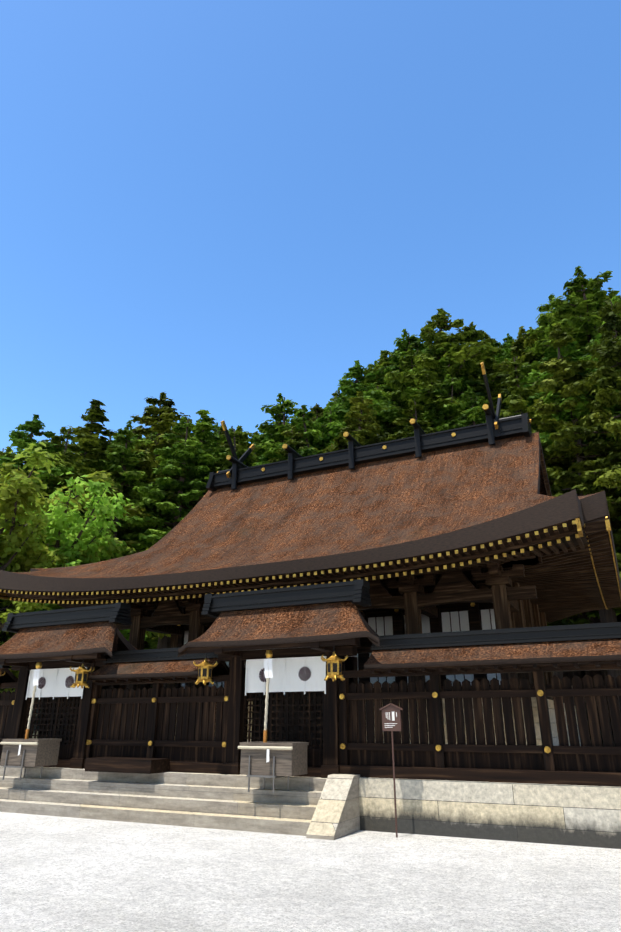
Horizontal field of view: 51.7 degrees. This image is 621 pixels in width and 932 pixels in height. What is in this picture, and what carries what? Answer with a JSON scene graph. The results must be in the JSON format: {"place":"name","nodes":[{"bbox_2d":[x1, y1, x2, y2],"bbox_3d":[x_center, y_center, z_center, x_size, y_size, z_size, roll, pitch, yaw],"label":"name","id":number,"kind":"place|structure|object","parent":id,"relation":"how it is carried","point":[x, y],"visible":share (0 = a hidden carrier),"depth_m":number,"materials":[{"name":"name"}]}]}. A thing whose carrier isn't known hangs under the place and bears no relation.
{"place":"outdoors","nodes":[
{"label":"outdoors","id":0,"kind":"place"},
{"bbox_2d":[0,614,620,931],"bbox_3d":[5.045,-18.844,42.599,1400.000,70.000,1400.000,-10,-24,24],"label":"ground","id":1,"kind":"structure","parent":0,"point":[63,874],"depth_m":7.21,"materials":[{"name":"white gravel"}]},
{"bbox_2d":[0,446,23,530],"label":"cedar tree","id":2,"kind":"object","parent":1,"relation":"on","point":[7,451],"depth_m":40.47,"materials":[{"name":"green plant"}]},
{"bbox_2d":[0,512,67,692],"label":"broad tree","id":3,"kind":"object","parent":1,"relation":"on","point":[8,563],"visible":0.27,"depth_m":24.33,"materials":[{"name":"green plant"}]},
{"bbox_2d":[0,414,87,518],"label":"hinoki tree","id":4,"kind":"object","parent":1,"relation":"on","point":[19,440],"visible":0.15,"depth_m":41.33,"materials":[{"name":"green plant"}]},
{"bbox_2d":[31,427,95,563],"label":"cedar tree","id":5,"kind":"object","parent":1,"relation":"on","point":[63,457],"visible":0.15,"depth_m":41.42,"materials":[{"name":"green plant"}]},
{"bbox_2d":[0,441,134,645],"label":"broad tree","id":6,"kind":"object","parent":1,"relation":"on","point":[35,460],"visible":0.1,"depth_m":24.14,"materials":[{"name":"green plant"}]},
{"bbox_2d":[0,471,151,737],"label":"broad tree","id":7,"kind":"object","parent":1,"relation":"on","point":[60,524],"visible":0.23,"depth_m":25.93,"materials":[{"name":"green plant"}]},
{"bbox_2d":[0,462,170,672],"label":"broad tree","id":8,"kind":"object","parent":1,"relation":"on","point":[8,507],"visible":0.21,"depth_m":24.90,"materials":[{"name":"green plant"}]},
{"bbox_2d":[40,399,148,560],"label":"cedar tree","id":9,"kind":"object","parent":1,"relation":"on","point":[92,446],"visible":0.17,"depth_m":44.86,"materials":[{"name":"green plant"}]},
{"bbox_2d":[72,420,189,649],"bbox_3d":[-12.994,7.728,41.127,9.551,23.483,9.689,17,-28,-37],"label":"hinoki tree","id":10,"kind":"object","parent":1,"relation":"on","point":[128,461],"visible":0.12,"depth_m":42.84,"materials":[{"name":"green plant"}]},
{"bbox_2d":[133,434,145,480],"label":"cedar tree","id":11,"kind":"object","parent":1,"relation":"on","point":[137,436],"depth_m":58.31,"materials":[{"name":"green plant"}]},
{"bbox_2d":[79,392,209,692],"bbox_3d":[-11.897,7.197,45.224,12.997,27.999,13.917,-7,-23,17],"label":"hinoki tree","id":12,"kind":"object","parent":1,"relation":"on","point":[163,422],"visible":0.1,"depth_m":46.87,"materials":[{"name":"green plant"}]},
{"bbox_2d":[117,416,213,688],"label":"cedar tree","id":13,"kind":"object","parent":1,"relation":"on","point":[181,456],"visible":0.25,"depth_m":41.58,"materials":[{"name":"green plant"}]},
{"bbox_2d":[120,410,239,648],"bbox_3d":[-7.368,7.421,42.316,10.152,24.914,8.800,-10,-24,24],"label":"cedar tree","id":14,"kind":"object","parent":1,"relation":"on","point":[204,425],"visible":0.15,"depth_m":44.68,"materials":[{"name":"green plant"}]},
{"bbox_2d":[180,422,192,462],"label":"hinoki tree","id":15,"kind":"object","parent":1,"relation":"on","point":[189,430],"depth_m":68.76,"materials":[{"name":"green plant"}]},
{"bbox_2d":[189,420,207,452],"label":"cedar tree","id":16,"kind":"object","parent":1,"relation":"on","point":[193,431],"depth_m":88.88,"materials":[{"name":"green plant"}]},
{"bbox_2d":[202,429,220,481],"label":"cedar tree","id":17,"kind":"object","parent":1,"relation":"on","point":[218,433],"depth_m":63.02,"materials":[{"name":"green plant"}]},
{"bbox_2d":[219,432,229,449],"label":"cedar tree","id":18,"kind":"object","parent":1,"relation":"on","point":[225,444],"depth_m":57.37,"materials":[{"name":"green plant"}]},
{"bbox_2d":[218,425,232,444],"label":"cedar tree","id":19,"kind":"object","parent":1,"relation":"on","point":[221,429],"visible":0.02,"depth_m":78.85,"materials":[{"name":"green plant"}]},
{"bbox_2d":[205,438,250,492],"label":"hinoki tree","id":20,"kind":"object","parent":1,"relation":"on","point":[238,445],"visible":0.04,"depth_m":53.33,"materials":[{"name":"green plant"}]},
{"bbox_2d":[201,426,260,495],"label":"cedar tree","id":21,"kind":"object","parent":1,"relation":"on","point":[243,437],"visible":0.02,"depth_m":44.89,"materials":[{"name":"green plant"}]},
{"bbox_2d":[201,393,322,477],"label":"hinoki tree","id":22,"kind":"object","parent":1,"relation":"on","point":[278,412],"visible":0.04,"depth_m":48.57,"materials":[{"name":"green plant"}]},
{"bbox_2d":[256,434,279,464],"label":"cedar tree","id":23,"kind":"object","parent":1,"relation":"on","point":[263,459],"depth_m":47.19,"materials":[{"name":"green plant"}]},
{"bbox_2d":[265,405,321,463],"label":"cedar tree","id":24,"kind":"object","parent":1,"relation":"on","point":[309,434],"visible":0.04,"depth_m":45.78,"materials":[{"name":"green plant"}]},
{"bbox_2d":[268,425,320,462],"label":"hinoki tree","id":25,"kind":"object","parent":1,"relation":"on","point":[292,442],"visible":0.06,"depth_m":44.56,"materials":[{"name":"green plant"}]},
{"bbox_2d":[0,766,620,848],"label":"stone platform","id":26,"kind":"structure","parent":1,"relation":"on","point":[333,806],"depth_m":10.61,"materials":[{"name":"beige stone"}]},
{"bbox_2d":[0,738,61,779],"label":"offering box","id":27,"kind":"object","parent":26,"relation":"on","point":[21,753],"visible":0.98,"depth_m":13.32,"materials":[{"name":"grey wood"}]},
{"bbox_2d":[0,602,137,768],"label":"gate","id":28,"kind":"structure","parent":26,"relation":"on","point":[57,643],"depth_m":14.63,"materials":[{"name":"brown wood"}]},
{"bbox_2d":[25,662,41,738],"bbox_3d":[-6.066,5.318,13.973,0.195,1.981,0.136,-3,-22,7],"label":"bell rope","id":29,"kind":"object","parent":28,"relation":"hanging from","point":[36,674],"visible":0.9,"depth_m":14.11,"materials":[{"name":"beige fabric"}]},
{"bbox_2d":[70,659,93,688],"bbox_3d":[-4.879,4.368,13.687,0.535,0.711,0.468,-10,-24,24],"label":"gate lantern","id":30,"kind":"object","parent":28,"relation":"attached to","point":[81,673],"visible":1,"depth_m":13.55,"materials":[{"name":"gold metal"}]},
{"bbox_2d":[238,741,308,792],"bbox_3d":[-0.647,5.222,11.141,1.060,0.770,0.690,-10,-24,24],"label":"offering box","id":31,"kind":"object","parent":26,"relation":"on","point":[273,760],"visible":0.98,"depth_m":10.95,"materials":[{"name":"grey wood"}]},
{"bbox_2d":[178,579,379,777],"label":"gate","id":32,"kind":"structure","parent":26,"relation":"on","point":[299,631],"depth_m":12.28,"materials":[{"name":"brown wood"}]},
{"bbox_2d":[193,653,217,684],"bbox_3d":[-2.032,3.858,12.413,0.535,0.711,0.468,-10,-24,24],"label":"gate lantern","id":33,"kind":"object","parent":32,"relation":"attached to","point":[205,666],"visible":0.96,"depth_m":12.28,"materials":[{"name":"gold metal"}]},
{"bbox_2d":[263,650,272,742],"bbox_3d":[-0.763,4.366,11.598,0.212,1.981,0.140,-10,-24,24],"label":"bell rope","id":34,"kind":"object","parent":32,"relation":"hanging from","point":[268,666],"visible":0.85,"depth_m":11.76,"materials":[{"name":"white fabric"}]},
{"bbox_2d":[321,650,347,680],"bbox_3d":[0.418,3.418,11.317,0.535,0.711,0.468,-10,-24,24],"label":"gate lantern","id":35,"kind":"object","parent":32,"relation":"attached to","point":[334,661],"visible":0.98,"depth_m":11.18,"materials":[{"name":"gold metal"}]},
{"bbox_2d":[0,362,620,745],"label":"hall","id":36,"kind":"structure","parent":26,"relation":"on","point":[474,527],"depth_m":17.01,"materials":[{"name":"brown wood"}]},
{"bbox_2d":[0,622,620,786],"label":"roofed fence","id":37,"kind":"object","parent":26,"relation":"on","point":[192,742],"visible":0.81,"depth_m":10.92,"materials":[{"name":"brown wood"}]},
{"bbox_2d":[301,404,323,445],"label":"hinoki tree","id":38,"kind":"object","parent":1,"relation":"on","point":[318,413],"visible":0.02,"depth_m":84.32,"materials":[{"name":"green plant"}]},
{"bbox_2d":[309,407,339,452],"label":"cedar tree","id":39,"kind":"object","parent":1,"relation":"on","point":[327,440],"visible":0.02,"depth_m":47.69,"materials":[{"name":"green plant"}]},
{"bbox_2d":[322,443,334,452],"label":"hinoki tree","id":40,"kind":"object","parent":1,"relation":"on","point":[325,450],"depth_m":42.77,"materials":[{"name":"green plant"}]},
{"bbox_2d":[316,397,347,436],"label":"hinoki tree","id":41,"kind":"object","parent":1,"relation":"on","point":[330,404],"visible":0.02,"depth_m":70.42,"materials":[{"name":"green plant"}]},
{"bbox_2d":[324,390,341,413],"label":"cedar tree","id":42,"kind":"object","parent":1,"relation":"on","point":[336,394],"depth_m":94.90,"materials":[{"name":"green plant"}]},
{"bbox_2d":[328,390,337,405],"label":"hinoki tree","id":43,"kind":"object","parent":1,"relation":"on","point":[334,399],"depth_m":126.31,"materials":[{"name":"green plant"}]},
{"bbox_2d":[339,395,347,402],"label":"cedar tree","id":44,"kind":"object","parent":1,"relation":"on","point":[344,397],"depth_m":73.96,"materials":[{"name":"green plant"}]},
{"bbox_2d":[323,364,377,424],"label":"hinoki tree","id":45,"kind":"object","parent":1,"relation":"on","point":[370,369],"depth_m":69.75,"materials":[{"name":"green plant"}]},
{"bbox_2d":[306,360,402,448],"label":"hinoki tree","id":46,"kind":"object","parent":1,"relation":"on","point":[349,387],"visible":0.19,"depth_m":49.23,"materials":[{"name":"green plant"}]},
{"bbox_2d":[339,360,377,397],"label":"hinoki tree","id":47,"kind":"object","parent":1,"relation":"on","point":[375,364],"depth_m":83.97,"materials":[{"name":"green plant"}]},
{"bbox_2d":[328,391,389,451],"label":"cedar tree","id":48,"kind":"object","parent":1,"relation":"on","point":[365,435],"visible":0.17,"depth_m":38.53,"materials":[{"name":"green plant"}]},
{"bbox_2d":[355,350,397,424],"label":"cedar tree","id":49,"kind":"object","parent":1,"relation":"on","point":[383,360],"visible":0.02,"depth_m":52.80,"materials":[{"name":"green plant"}]},
{"bbox_2d":[353,385,408,437],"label":"cedar tree","id":50,"kind":"object","parent":1,"relation":"on","point":[380,423],"depth_m":46.56,"materials":[{"name":"green plant"}]},
{"bbox_2d":[379,703,402,837],"bbox_3d":[1.345,4.909,10.334,0.399,2.030,0.075,-10,-24,24],"label":"sign post","id":51,"kind":"object","parent":1,"relation":"on","point":[391,717],"visible":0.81,"depth_m":10.57,"materials":[{"name":"brown wood"}]},
{"bbox_2d":[353,329,456,441],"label":"hinoki tree","id":52,"kind":"object","parent":1,"relation":"on","point":[389,416],"visible":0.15,"depth_m":48.49,"materials":[{"name":"green plant"}]},
{"bbox_2d":[388,398,434,439],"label":"cedar tree","id":53,"kind":"object","parent":1,"relation":"on","point":[408,431],"visible":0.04,"depth_m":41.29,"materials":[{"name":"green plant"}]},
{"bbox_2d":[364,345,462,438],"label":"hinoki tree","id":54,"kind":"object","parent":1,"relation":"on","point":[405,366],"visible":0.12,"depth_m":46.19,"materials":[{"name":"green plant"}]},
{"bbox_2d":[384,308,513,438],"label":"hinoki tree","id":55,"kind":"object","parent":1,"relation":"on","point":[465,354],"visible":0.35,"depth_m":45.08,"materials":[{"name":"green plant"}]},
{"bbox_2d":[430,374,468,431],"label":"cedar tree","id":56,"kind":"object","parent":1,"relation":"on","point":[449,410],"visible":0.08,"depth_m":41.43,"materials":[{"name":"green plant"}]},
{"bbox_2d":[415,344,494,425],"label":"cedar tree","id":57,"kind":"object","parent":1,"relation":"on","point":[448,362],"visible":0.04,"depth_m":44.49,"materials":[{"name":"green plant"}]},
{"bbox_2d":[452,386,486,427],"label":"cedar tree","id":58,"kind":"object","parent":1,"relation":"on","point":[473,415],"visible":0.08,"depth_m":35.27,"materials":[{"name":"green plant"}]},
{"bbox_2d":[433,322,505,425],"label":"hinoki tree","id":59,"kind":"object","parent":1,"relation":"on","point":[490,360],"depth_m":49.69,"materials":[{"name":"green plant"}]},
{"bbox_2d":[480,341,499,392],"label":"cedar tree","id":60,"kind":"object","parent":1,"relation":"on","point":[488,375],"depth_m":49.81,"materials":[{"name":"green plant"}]},
{"bbox_2d":[489,341,512,370],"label":"hinoki tree","id":61,"kind":"object","parent":1,"relation":"on","point":[501,357],"visible":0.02,"depth_m":67.22,"materials":[{"name":"green plant"}]},
{"bbox_2d":[502,333,514,356],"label":"hinoki tree","id":62,"kind":"object","parent":1,"relation":"on","point":[507,344],"visible":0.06,"depth_m":92.83,"materials":[{"name":"green plant"}]},
{"bbox_2d":[485,335,563,676],"bbox_3d":[15.372,2.790,41.464,8.106,26.147,7.026,10,-24,-24],"label":"cedar tree","id":63,"kind":"object","parent":1,"relation":"on","point":[520,351],"visible":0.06,"depth_m":45.27,"materials":[{"name":"green plant"}]},
{"bbox_2d":[488,326,583,688],"bbox_3d":[15.246,2.627,41.140,11.114,26.936,10.956,19,-29,-39],"label":"hinoki tree","id":64,"kind":"object","parent":1,"relation":"on","point":[529,357],"visible":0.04,"depth_m":43.97,"materials":[{"name":"green plant"}]},
{"bbox_2d":[495,356,592,682],"bbox_3d":[11.431,4.407,32.534,5.652,23.036,4.899,-10,-24,24],"label":"cedar tree","id":65,"kind":"object","parent":1,"relation":"on","point":[518,404],"visible":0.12,"depth_m":34.54,"materials":[{"name":"green plant"}]},
{"bbox_2d":[504,321,593,617],"bbox_3d":[17.150,1.549,41.005,10.317,26.121,10.466,3,-22,-8],"label":"hinoki tree","id":66,"kind":"object","parent":1,"relation":"on","point":[537,359],"depth_m":43.84,"materials":[{"name":"green plant"}]},
{"bbox_2d":[501,294,613,529],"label":"hinoki tree","id":67,"kind":"object","parent":1,"relation":"on","point":[544,327],"visible":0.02,"depth_m":43.56,"materials":[{"name":"green plant"}]},
{"bbox_2d":[517,356,604,730],"bbox_3d":[14.918,4.223,36.729,10.276,24.026,9.597,0,-22,-1],"label":"hinoki tree","id":68,"kind":"object","parent":1,"relation":"on","point":[592,673],"visible":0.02,"depth_m":34.44,"materials":[{"name":"green plant"}]},
{"bbox_2d":[517,266,619,474],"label":"hinoki tree","id":69,"kind":"object","parent":1,"relation":"on","point":[588,322],"visible":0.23,"depth_m":41.06,"materials":[{"name":"green plant"}]},
{"bbox_2d":[518,340,620,742],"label":"hinoki tree","id":70,"kind":"object","parent":1,"relation":"on","point":[569,349],"visible":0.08,"depth_m":34.33,"materials":[{"name":"green plant"}]},
{"bbox_2d":[527,323,620,714],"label":"cedar tree","id":71,"kind":"object","parent":1,"relation":"on","point":[563,380],"visible":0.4,"depth_m":32.17,"materials":[{"name":"green plant"}]},
{"bbox_2d":[548,297,620,610],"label":"hinoki tree","id":72,"kind":"object","parent":1,"relation":"on","point":[607,349],"visible":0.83,"depth_m":29.60,"materials":[{"name":"green plant"}]},
{"bbox_2d":[566,296,620,618],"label":"hinoki tree","id":73,"kind":"object","parent":1,"relation":"on","point":[617,408],"visible":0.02,"depth_m":32.81,"materials":[{"name":"green plant"}]},
{"bbox_2d":[582,331,620,495],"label":"hinoki tree","id":74,"kind":"object","parent":1,"relation":"on","point":[591,341],"depth_m":37.87,"materials":[{"name":"green plant"}]},
{"bbox_2d":[0,0,620,453],"label":"sky","id":75,"kind":"structure","parent":0,"point":[223,208],"materials":[{"name":"blue"}]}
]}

